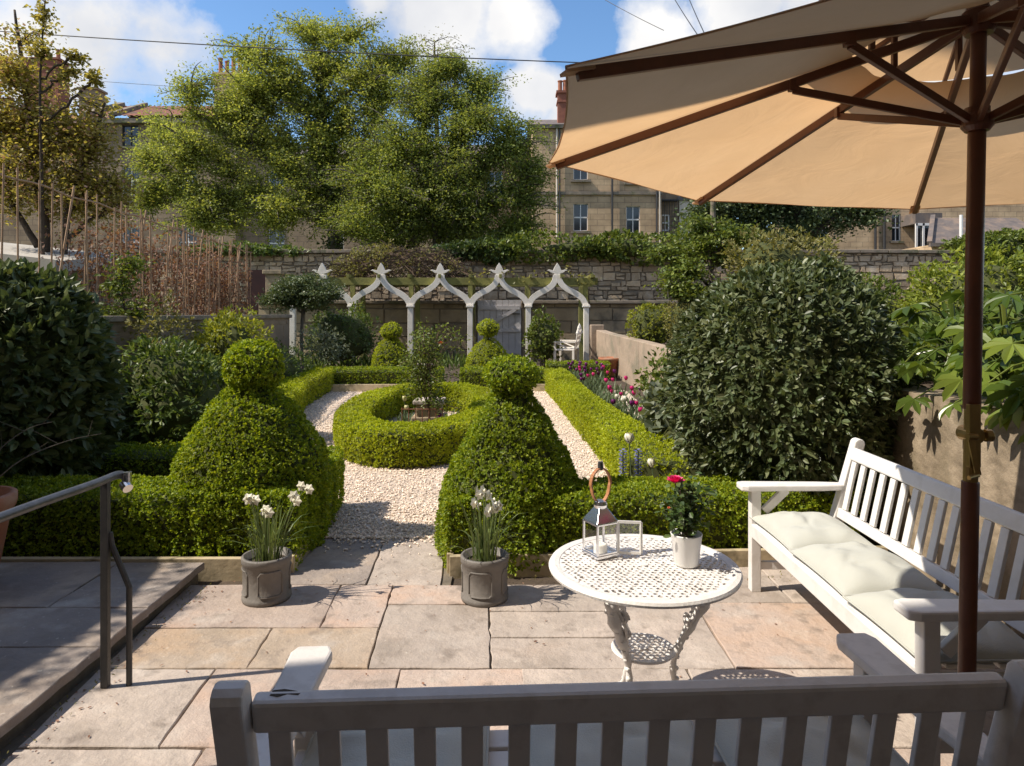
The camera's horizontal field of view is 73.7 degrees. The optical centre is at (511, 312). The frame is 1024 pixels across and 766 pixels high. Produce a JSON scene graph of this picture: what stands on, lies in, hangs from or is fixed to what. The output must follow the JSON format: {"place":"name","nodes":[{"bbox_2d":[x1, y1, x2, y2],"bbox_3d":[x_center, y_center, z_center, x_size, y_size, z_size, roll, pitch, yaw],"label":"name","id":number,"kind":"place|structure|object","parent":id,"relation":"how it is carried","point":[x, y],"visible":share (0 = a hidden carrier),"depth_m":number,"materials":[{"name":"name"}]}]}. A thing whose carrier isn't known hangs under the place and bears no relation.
{"place":"outdoors","nodes":[
{"label":"outdoors","id":0,"kind":"place"},
{"bbox_2d":[0,49,112,249],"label":"brick chimney house","id":1,"kind":"structure","parent":0,"point":[10,233],"depth_m":45.00,"materials":[{"name":"stone"}]},
{"bbox_2d":[0,31,577,62],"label":"overhead cable","id":2,"kind":"object","parent":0,"point":[308,50],"visible":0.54,"depth_m":19.99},
{"bbox_2d":[304,390,639,564],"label":"gravel path","id":3,"kind":"structure","parent":0,"point":[436,481],"depth_m":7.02,"materials":[{"name":"beige gravel"}]},
{"bbox_2d":[330,384,396,391],"bbox_3d":[-2.600,1.456,13.025,1.801,0.192,0.045,0,0,-2],"label":"bed edging","id":4,"kind":"object","parent":3,"relation":"on","point":[350,387],"visible":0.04,"depth_m":12.99,"materials":[{"name":"beige stone"}]},
{"bbox_2d":[331,381,490,468],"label":"box hedge","id":5,"kind":"object","parent":3,"relation":"on","point":[364,434],"visible":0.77,"depth_m":7.68,"materials":[{"name":"green plant"}]},
{"bbox_2d":[411,397,447,421],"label":"stone plinth","id":6,"kind":"structure","parent":3,"relation":"on","point":[425,413],"depth_m":9.38,"materials":[{"name":"beige stone"}]},
{"bbox_2d":[391,317,471,419],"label":"standard rose","id":7,"kind":"object","parent":3,"relation":"on","point":[429,379],"visible":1,"depth_m":8.92,"materials":[{"name":"green plant"}]},
{"bbox_2d":[459,365,544,389],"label":"box hedge","id":8,"kind":"object","parent":3,"relation":"on","point":[470,375],"visible":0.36,"depth_m":13.16,"materials":[{"name":"green plant"}]},
{"bbox_2d":[570,368,644,426],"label":"border foliage","id":9,"kind":"object","parent":3,"relation":"on","point":[595,388],"visible":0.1,"depth_m":11.43,"materials":[{"name":"green plant"}]},
{"bbox_2d":[543,367,711,483],"bbox_3d":[1.027,1.387,9.433,0.886,0.726,7.244,0,0,-7],"label":"box hedge","id":10,"kind":"object","parent":3,"relation":"on","point":[597,423],"visible":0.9,"depth_m":7.58,"materials":[{"name":"green plant"}]},
{"bbox_2d":[0,538,1022,765],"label":"patio","id":11,"kind":"structure","parent":0,"point":[138,724],"depth_m":3.60,"materials":[{"name":"beige stone"}]},
{"bbox_2d":[0,471,132,687],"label":"handrail","id":12,"kind":"object","parent":11,"relation":"on","point":[107,545],"visible":1,"depth_m":3.17,"materials":[{"name":"black metal"}]},
{"bbox_2d":[219,481,313,607],"bbox_3d":[-1.467,1.398,4.194,0.571,0.704,0.458,0,0,-39],"label":"daffodil planter","id":13,"kind":"object","parent":11,"relation":"on","point":[266,571],"visible":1,"depth_m":4.12,"materials":[{"name":"stone"}]},
{"bbox_2d":[10,545,819,761],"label":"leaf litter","id":14,"kind":"object","parent":11,"relation":"on","point":[267,652],"visible":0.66,"depth_m":3.42,"materials":[{"name":"brown plant"}]},
{"bbox_2d":[451,484,527,607],"bbox_3d":[-0.134,1.405,4.143,0.485,0.690,0.503,0,0,7],"label":"daffodil planter","id":15,"kind":"object","parent":11,"relation":"on","point":[484,564],"visible":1,"depth_m":4.10,"materials":[{"name":"stone"}]},
{"bbox_2d":[209,633,1023,765],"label":"garden bench","id":16,"kind":"object","parent":11,"relation":"on","point":[881,688],"visible":0.89,"depth_m":1.55,"materials":[{"name":"white paint"}]},
{"bbox_2d":[300,726,489,765],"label":"seat cushion","id":17,"kind":"object","parent":16,"relation":"on","point":[401,746],"visible":0.39,"depth_m":1.92,"materials":[{"name":"fabric"}]},
{"bbox_2d":[530,720,713,765],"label":"seat cushion","id":18,"kind":"object","parent":16,"relation":"on","point":[542,739],"visible":0.32,"depth_m":1.94,"materials":[{"name":"fabric"}]},
{"bbox_2d":[714,715,907,765],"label":"seat cushion","id":19,"kind":"object","parent":16,"relation":"on","point":[770,740],"visible":0.33,"depth_m":1.95,"materials":[{"name":"fabric"}]},
{"bbox_2d":[549,534,742,681],"bbox_3d":[0.550,1.399,2.860,0.792,0.700,0.792,0,0,0],"label":"cast iron table","id":20,"kind":"object","parent":11,"relation":"on","point":[616,591],"visible":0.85,"depth_m":2.77,"materials":[{"name":"white metal"}]},
{"bbox_2d":[582,461,642,559],"bbox_3d":[0.433,0.848,2.965,0.199,0.400,0.172,0,0,-28],"label":"lantern","id":21,"kind":"object","parent":20,"relation":"on","point":[598,514],"visible":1,"depth_m":2.94,"materials":[{"name":"silver metal"}]},
{"bbox_2d":[617,520,642,554],"bbox_3d":[0.507,0.968,2.942,0.111,0.143,0.012,0,0,7],"label":"door","id":22,"kind":"structure","parent":21,"relation":"in","point":[619,521],"depth_m":2.94,"materials":[{"name":"white paint"}]},
{"bbox_2d":[649,470,717,567],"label":"potted rose","id":23,"kind":"object","parent":20,"relation":"on","point":[686,535],"visible":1,"depth_m":2.81,"materials":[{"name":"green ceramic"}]},
{"bbox_2d":[546,0,1023,672],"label":"parasol","id":24,"kind":"object","parent":11,"relation":"on","point":[842,104],"visible":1,"depth_m":2.39,"materials":[{"name":"beige fabric"}]},
{"bbox_2d":[737,438,1023,765],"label":"garden bench","id":25,"kind":"object","parent":11,"relation":"on","point":[928,616],"visible":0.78,"depth_m":3.33,"materials":[{"name":"white paint"}]},
{"bbox_2d":[749,511,875,548],"bbox_3d":[1.750,1.248,4.010,0.498,0.125,0.598,0,0,-1],"label":"seat cushion","id":26,"kind":"object","parent":25,"relation":"on","point":[792,530],"visible":0.85,"depth_m":3.88,"materials":[{"name":"fabric"}]},
{"bbox_2d":[788,541,944,595],"bbox_3d":[1.750,1.249,3.405,0.498,0.125,0.603,0,0,-1],"label":"seat cushion","id":27,"kind":"object","parent":25,"relation":"on","point":[849,568],"visible":0.9,"depth_m":3.27,"materials":[{"name":"fabric"}]},
{"bbox_2d":[842,588,1023,663],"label":"seat cushion","id":28,"kind":"object","parent":25,"relation":"on","point":[999,641],"visible":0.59,"depth_m":2.67,"materials":[{"name":"fabric"}]},
{"bbox_2d":[0,0,1023,248],"label":"sky","id":29,"kind":"structure","parent":0,"point":[542,30],"materials":[{"name":"blue"}]},
{"bbox_2d":[197,360,874,584],"bbox_3d":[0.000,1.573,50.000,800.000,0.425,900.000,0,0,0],"label":"ground","id":30,"kind":"structure","parent":0,"point":[531,581],"depth_m":4.57,"materials":[{"name":"soil"}]},
{"bbox_2d":[0,257,128,484],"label":"laurel bush","id":31,"kind":"object","parent":30,"relation":"on","point":[57,345],"visible":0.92,"depth_m":5.35,"materials":[{"name":"green plant"}]},
{"bbox_2d":[0,9,154,253],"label":"cherry tree","id":32,"kind":"object","parent":30,"relation":"on","point":[61,131],"visible":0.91,"depth_m":13.39,"materials":[{"name":"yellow plant"}]},
{"bbox_2d":[0,574,197,750],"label":"terrace riser","id":33,"kind":"object","parent":30,"relation":"on","point":[7,738],"visible":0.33,"depth_m":3.23,"materials":[{"name":"beige stone"}]},
{"bbox_2d":[0,561,203,737],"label":"raised terrace","id":34,"kind":"structure","parent":33,"relation":"on","point":[49,629],"depth_m":3.72,"materials":[{"name":"beige stone"}]},
{"bbox_2d":[0,409,101,561],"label":"terracotta pot","id":35,"kind":"object","parent":34,"relation":"on","point":[8,497],"visible":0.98,"depth_m":4.15,"materials":[{"name":"ceramic"}]},
{"bbox_2d":[0,557,241,580],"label":"bed edging","id":36,"kind":"object","parent":30,"relation":"on","point":[222,568],"visible":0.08,"depth_m":4.54,"materials":[{"name":"beige stone"}]},
{"bbox_2d":[87,250,161,322],"bbox_3d":[-4.759,0.486,8.293,0.916,2.528,0.778,0,0,-24],"label":"young tree","id":37,"kind":"object","parent":30,"relation":"on","point":[117,285],"visible":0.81,"depth_m":8.29,"materials":[{"name":"green plant"}]},
{"bbox_2d":[88,441,186,483],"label":"box hedge","id":38,"kind":"object","parent":30,"relation":"on","point":[153,461],"visible":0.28,"depth_m":6.20,"materials":[{"name":"green plant"}]},
{"bbox_2d":[0,473,290,556],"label":"box hedge","id":39,"kind":"object","parent":30,"relation":"on","point":[150,516],"visible":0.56,"depth_m":4.64,"materials":[{"name":"green plant"}]},
{"bbox_2d":[119,289,201,370],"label":"border shrub","id":40,"kind":"object","parent":30,"relation":"on","point":[166,326],"visible":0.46,"depth_m":8.13,"materials":[{"name":"green plant"}]},
{"bbox_2d":[111,332,231,449],"bbox_3d":[-3.573,1.015,7.280,1.355,1.629,1.381,0,0,-44],"label":"border shrub","id":41,"kind":"object","parent":30,"relation":"on","point":[168,397],"visible":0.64,"depth_m":6.96,"materials":[{"name":"green plant"}]},
{"bbox_2d":[76,57,270,249],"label":"tiled house","id":42,"kind":"structure","parent":30,"relation":"on","point":[139,123],"depth_m":42.00,"materials":[{"name":"stone"}]},
{"bbox_2d":[121,125,140,148],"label":"window","id":43,"kind":"structure","parent":42,"relation":"in","point":[130,127],"depth_m":42.16,"materials":[{"name":"glass"}]},
{"bbox_2d":[100,315,291,445],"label":"boundary wall","id":44,"kind":"structure","parent":30,"relation":"on","point":[280,323],"depth_m":9.49,"materials":[{"name":"grey stone"}]},
{"bbox_2d":[188,304,276,389],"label":"border shrub","id":45,"kind":"object","parent":30,"relation":"on","point":[230,332],"visible":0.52,"depth_m":8.53,"materials":[{"name":"green plant"}]},
{"bbox_2d":[166,338,332,556],"bbox_3d":[-1.978,0.982,5.218,1.201,1.590,1.186,0,0,0],"label":"box topiary","id":46,"kind":"object","parent":30,"relation":"on","point":[256,428],"visible":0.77,"depth_m":4.96,"materials":[{"name":"green plant"}]},
{"bbox_2d":[118,7,438,249],"bbox_3d":[-9.146,-5.340,27.039,12.365,13.781,6.251,0,0,0],"label":"ash tree","id":47,"kind":"object","parent":30,"relation":"on","point":[253,106],"visible":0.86,"depth_m":26.43,"materials":[{"name":"green plant"}]},
{"bbox_2d":[223,444,345,570],"bbox_3d":[-1.727,1.464,5.388,0.637,0.613,1.587,0,0,0],"label":"box hedge","id":48,"kind":"object","parent":30,"relation":"on","point":[336,462],"visible":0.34,"depth_m":4.89,"materials":[{"name":"green plant"}]},
{"bbox_2d":[265,336,312,379],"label":"border shrub","id":49,"kind":"object","parent":30,"relation":"on","point":[293,365],"visible":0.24,"depth_m":12.07,"materials":[{"name":"green plant"}]},
{"bbox_2d":[254,270,347,369],"bbox_3d":[-4.763,0.285,15.672,2.198,2.531,1.700,0,0,0],"label":"standard tree","id":50,"kind":"object","parent":30,"relation":"on","point":[310,292],"visible":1,"depth_m":15.27,"materials":[{"name":"green plant"}]},
{"bbox_2d":[277,365,334,410],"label":"box hedge","id":51,"kind":"object","parent":30,"relation":"on","point":[304,390],"visible":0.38,"depth_m":11.61,"materials":[{"name":"green plant"}]},
{"bbox_2d":[291,322,355,367],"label":"border shrub","id":52,"kind":"object","parent":30,"relation":"on","point":[323,348],"visible":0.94,"depth_m":13.85,"materials":[{"name":"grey plant"}]},
{"bbox_2d":[303,307,383,369],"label":"border shrub","id":53,"kind":"object","parent":30,"relation":"on","point":[357,334],"visible":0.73,"depth_m":16.15,"materials":[{"name":"green plant"}]},
{"bbox_2d":[347,300,371,365],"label":"climbing rose","id":54,"kind":"object","parent":30,"relation":"on","point":[352,309],"visible":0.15,"depth_m":17.46,"materials":[{"name":"green plant"}]},
{"bbox_2d":[295,351,465,368],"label":"border foliage","id":55,"kind":"object","parent":30,"relation":"on","point":[460,360],"visible":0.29,"depth_m":16.95,"materials":[{"name":"green plant"}]},
{"bbox_2d":[323,365,444,383],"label":"box hedge","id":56,"kind":"object","parent":30,"relation":"on","point":[366,375],"visible":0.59,"depth_m":13.16,"materials":[{"name":"green plant"}]},
{"bbox_2d":[243,145,527,249],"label":"terrace house","id":57,"kind":"structure","parent":30,"relation":"on","point":[299,238],"depth_m":42.60,"materials":[{"name":"stone"}]},
{"bbox_2d":[371,322,408,369],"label":"box topiary","id":58,"kind":"object","parent":30,"relation":"on","point":[392,348],"visible":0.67,"depth_m":14.11,"materials":[{"name":"green plant"}]},
{"bbox_2d":[309,39,567,249],"bbox_3d":[-2.718,-4.139,26.252,9.657,11.380,7.303,0,0,0],"label":"hazel tree","id":59,"kind":"object","parent":30,"relation":"on","point":[386,180],"visible":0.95,"depth_m":24.79,"materials":[{"name":"green plant"}]},
{"bbox_2d":[284,263,597,362],"bbox_3d":[-1.900,0.016,18.740,8.350,2.667,1.750,0,0,0],"label":"pergola","id":60,"kind":"object","parent":30,"relation":"on","point":[412,299],"visible":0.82,"depth_m":17.96,"materials":[{"name":"white wood"}]},
{"bbox_2d":[320,235,491,296],"bbox_3d":[-2.978,-1.238,19.181,4.933,1.949,2.498,0,0,0],"label":"clematis","id":61,"kind":"object","parent":60,"relation":"on","point":[373,258],"visible":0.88,"depth_m":18.74,"materials":[{"name":"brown plant"}]},
{"bbox_2d":[469,265,601,361],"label":"climbing vine","id":62,"kind":"object","parent":60,"relation":"attached to","point":[480,275],"visible":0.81,"depth_m":18.10,"materials":[{"name":"green plant"}]},
{"bbox_2d":[256,300,677,359],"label":"ashlar wall","id":63,"kind":"structure","parent":30,"relation":"on","point":[508,316],"depth_m":19.89,"materials":[{"name":"stone"}]},
{"bbox_2d":[262,270,286,294],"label":"gate pier","id":64,"kind":"structure","parent":63,"relation":"on","point":[270,276],"depth_m":20.09,"materials":[{"name":"beige stone"}]},
{"bbox_2d":[478,300,520,358],"bbox_3d":[-0.365,0.510,19.825,1.262,1.740,0.120,0,0,0],"label":"door","id":65,"kind":"structure","parent":63,"relation":"in","point":[492,309],"depth_m":19.84,"materials":[{"name":"grey wood"}]},
{"bbox_2d":[439,463,515,568],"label":"box hedge","id":66,"kind":"object","parent":30,"relation":"on","point":[446,513],"visible":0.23,"depth_m":4.67,"materials":[{"name":"green plant"}]},
{"bbox_2d":[464,318,508,369],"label":"box topiary","id":67,"kind":"object","parent":30,"relation":"on","point":[486,350],"visible":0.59,"depth_m":14.12,"materials":[{"name":"green plant"}]},
{"bbox_2d":[433,353,578,575],"bbox_3d":[-0.004,1.041,5.148,1.191,1.475,1.189,0,0,0],"label":"box topiary","id":68,"kind":"object","parent":30,"relation":"on","point":[513,446],"visible":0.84,"depth_m":4.86,"materials":[{"name":"green plant"}]},
{"bbox_2d":[521,305,565,366],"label":"border shrub","id":69,"kind":"object","parent":30,"relation":"on","point":[543,337],"visible":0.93,"depth_m":17.02,"materials":[{"name":"green plant"}]},
{"bbox_2d":[73,249,1023,314],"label":"rubble wall","id":70,"kind":"structure","parent":30,"relation":"on","point":[621,281],"depth_m":21.58,"materials":[{"name":"grey stone"}]},
{"bbox_2d":[175,240,310,257],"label":"wall ivy","id":71,"kind":"object","parent":70,"relation":"attached to","point":[256,249],"depth_m":21.38,"materials":[{"name":"green plant"}]},
{"bbox_2d":[248,270,264,314],"bbox_3d":[-7.850,0.000,21.530,0.950,2.700,0.050,0,0,0],"label":"door","id":72,"kind":"structure","parent":70,"relation":"in","point":[257,279],"depth_m":21.51,"materials":[{"name":"brown wood"}]},
{"bbox_2d":[429,234,519,265],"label":"wall ivy","id":73,"kind":"object","parent":70,"relation":"attached to","point":[469,249],"depth_m":21.32,"materials":[{"name":"green plant"}]},
{"bbox_2d":[478,227,714,266],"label":"wall ivy","id":74,"kind":"object","parent":70,"relation":"attached to","point":[618,245],"depth_m":21.27,"materials":[{"name":"green plant"}]},
{"bbox_2d":[939,227,1023,268],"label":"wall ivy","id":75,"kind":"object","parent":70,"relation":"on","point":[1011,237],"depth_m":21.36,"materials":[{"name":"green plant"}]},
{"bbox_2d":[554,323,582,361],"bbox_3d":[1.440,0.802,17.388,0.633,1.090,1.060,0,0,12],"label":"carved bench","id":76,"kind":"object","parent":30,"relation":"on","point":[579,332],"visible":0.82,"depth_m":17.01,"materials":[{"name":"white wood"}]},
{"bbox_2d":[545,359,610,378],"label":"box hedge","id":77,"kind":"object","parent":30,"relation":"on","point":[556,364],"visible":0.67,"depth_m":14.74,"materials":[{"name":"green plant"}]},
{"bbox_2d":[527,80,678,248],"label":"terrace house","id":78,"kind":"structure","parent":30,"relation":"on","point":[597,204],"depth_m":40.00,"materials":[{"name":"stone"}]},
{"bbox_2d":[571,204,590,233],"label":"window","id":79,"kind":"structure","parent":78,"relation":"in","point":[580,211],"depth_m":40.16,"materials":[{"name":"glass"}]},
{"bbox_2d":[624,206,640,233],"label":"window","id":80,"kind":"structure","parent":78,"relation":"in","point":[632,212],"depth_m":40.16,"materials":[{"name":"glass"}]},
{"bbox_2d":[590,325,670,390],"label":"panel wall","id":81,"kind":"structure","parent":30,"relation":"on","point":[630,353],"depth_m":14.48,"materials":[{"name":"beige paint"}]},
{"bbox_2d":[633,347,668,405],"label":"border shrub","id":82,"kind":"object","parent":30,"relation":"on","point":[655,374],"visible":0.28,"depth_m":9.21,"materials":[{"name":"green plant"}]},
{"bbox_2d":[453,472,860,553],"bbox_3d":[1.039,1.501,5.024,2.921,0.555,0.683,0,0,-2],"label":"box hedge","id":83,"kind":"object","parent":30,"relation":"on","point":[630,498],"visible":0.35,"depth_m":4.77,"materials":[{"name":"green plant"}]},
{"bbox_2d":[638,381,692,444],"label":"border shrub","id":84,"kind":"object","parent":30,"relation":"on","point":[652,419],"visible":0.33,"depth_m":7.25,"materials":[{"name":"green plant"}]},
{"bbox_2d":[450,546,887,578],"bbox_3d":[1.100,1.722,4.690,3.045,0.175,0.045,0,0,-3],"label":"bed edging","id":85,"kind":"object","parent":30,"relation":"on","point":[739,557],"visible":0.24,"depth_m":4.62,"materials":[{"name":"beige stone"}]},
{"bbox_2d":[654,250,926,517],"bbox_3d":[2.254,0.670,5.772,2.062,2.351,2.281,0,0,0],"label":"laurel bush","id":86,"kind":"object","parent":30,"relation":"on","point":[769,368],"visible":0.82,"depth_m":5.02,"materials":[{"name":"green plant"}]},
{"bbox_2d":[774,204,1023,249],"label":"stone house","id":87,"kind":"structure","parent":30,"relation":"on","point":[911,231],"depth_m":46.00,"materials":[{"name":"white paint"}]},
{"bbox_2d":[890,214,903,242],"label":"window","id":88,"kind":"structure","parent":87,"relation":"in","point":[896,227],"depth_m":46.17,"materials":[{"name":"white paint"}]},
{"bbox_2d":[915,223,928,246],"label":"bay window","id":89,"kind":"structure","parent":87,"relation":"in","point":[921,229],"depth_m":44.39,"materials":[{"name":"white paint"}]},
{"bbox_2d":[857,386,1023,638],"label":"rendered wall","id":90,"kind":"structure","parent":30,"relation":"on","point":[930,444],"depth_m":4.33,"materials":[{"name":"beige paint"}]},
{"bbox_2d":[663,342,1005,399],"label":"raised ground","id":91,"kind":"structure","parent":0,"point":[928,384],"depth_m":6.20,"materials":[{"name":"soil"}]},
{"bbox_2d":[624,301,673,344],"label":"border shrub","id":92,"kind":"object","parent":91,"relation":"on","point":[647,323],"visible":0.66,"depth_m":14.33,"materials":[{"name":"green plant"}]},
{"bbox_2d":[661,284,705,340],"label":"border shrub","id":93,"kind":"object","parent":91,"relation":"on","point":[678,308],"visible":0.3,"depth_m":13.05,"materials":[{"name":"green plant"}]},
{"bbox_2d":[638,209,764,301],"bbox_3d":[3.797,-0.509,13.341,2.582,3.128,2.030,0,0,0],"label":"layered tree","id":94,"kind":"object","parent":91,"relation":"on","point":[707,245],"visible":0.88,"depth_m":13.17,"materials":[{"name":"green plant"}]},
{"bbox_2d":[716,223,847,288],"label":"border shrub","id":95,"kind":"object","parent":91,"relation":"on","point":[772,250],"visible":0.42,"depth_m":9.41,"materials":[{"name":"green plant"}]},
{"bbox_2d":[837,271,914,325],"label":"border shrub","id":96,"kind":"object","parent":91,"relation":"on","point":[888,297],"visible":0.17,"depth_m":9.93,"materials":[{"name":"green plant"}]},
{"bbox_2d":[862,289,1023,444],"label":"fatsia","id":97,"kind":"object","parent":91,"relation":"on","point":[1003,361],"visible":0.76,"depth_m":4.34,"materials":[{"name":"green plant"}]},
{"bbox_2d":[890,241,1023,328],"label":"acer bush","id":98,"kind":"object","parent":91,"relation":"on","point":[998,276],"visible":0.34,"depth_m":8.48,"materials":[{"name":"green plant"}]},
{"bbox_2d":[901,285,1023,388],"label":"border shrub","id":99,"kind":"object","parent":91,"relation":"on","point":[934,317],"visible":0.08,"depth_m":5.86,"materials":[{"name":"green plant"}]},
{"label":"far lawn","id":100,"kind":"structure","parent":0,"visible":0},
{"bbox_2d":[402,26,474,200],"bbox_3d":[-3.562,-6.343,33.282,4.879,15.367,3.268,0,0,0],"label":"bare topped tree","id":101,"kind":"object","parent":100,"relation":"on","point":[434,50],"visible":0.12,"depth_m":32.94,"materials":[{"name":"green plant"}]},
{"bbox_2d":[666,197,903,249],"bbox_3d":[10.936,-3.976,28.237,9.235,10.888,5.984,0,0,-16],"label":"holly tree","id":102,"kind":"object","parent":100,"relation":"on","point":[765,216],"visible":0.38,"depth_m":27.42,"materials":[{"name":"green plant"}]},
{"bbox_2d":[902,214,1023,249],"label":"outbuilding","id":103,"kind":"structure","parent":100,"relation":"on","point":[948,229],"depth_m":40.36,"materials":[{"name":"stone"}]},
{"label":"neighbour lawn","id":104,"kind":"structure","parent":0,"visible":0},
{"bbox_2d":[20,0,108,254],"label":"cherry tree","id":105,"kind":"object","parent":104,"relation":"on","point":[41,50],"visible":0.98,"depth_m":12.98,"materials":[{"name":"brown plant"}]},
{"bbox_2d":[0,242,136,312],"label":"garden shed","id":106,"kind":"structure","parent":104,"relation":"on","point":[29,253],"depth_m":12.93,"materials":[{"name":"wood"}]},
{"bbox_2d":[0,163,251,314],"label":"cane fence","id":107,"kind":"object","parent":104,"relation":"on","point":[86,200],"visible":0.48,"depth_m":9.70,"materials":[{"name":"brown wood"}]},
{"bbox_2d":[40,210,260,314],"bbox_3d":[-5.531,0.013,11.171,1.238,3.078,5.549,0,0,0],"label":"beech hedge","id":108,"kind":"object","parent":104,"relation":"on","point":[201,280],"visible":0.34,"depth_m":10.89,"materials":[{"name":"brown plant"}]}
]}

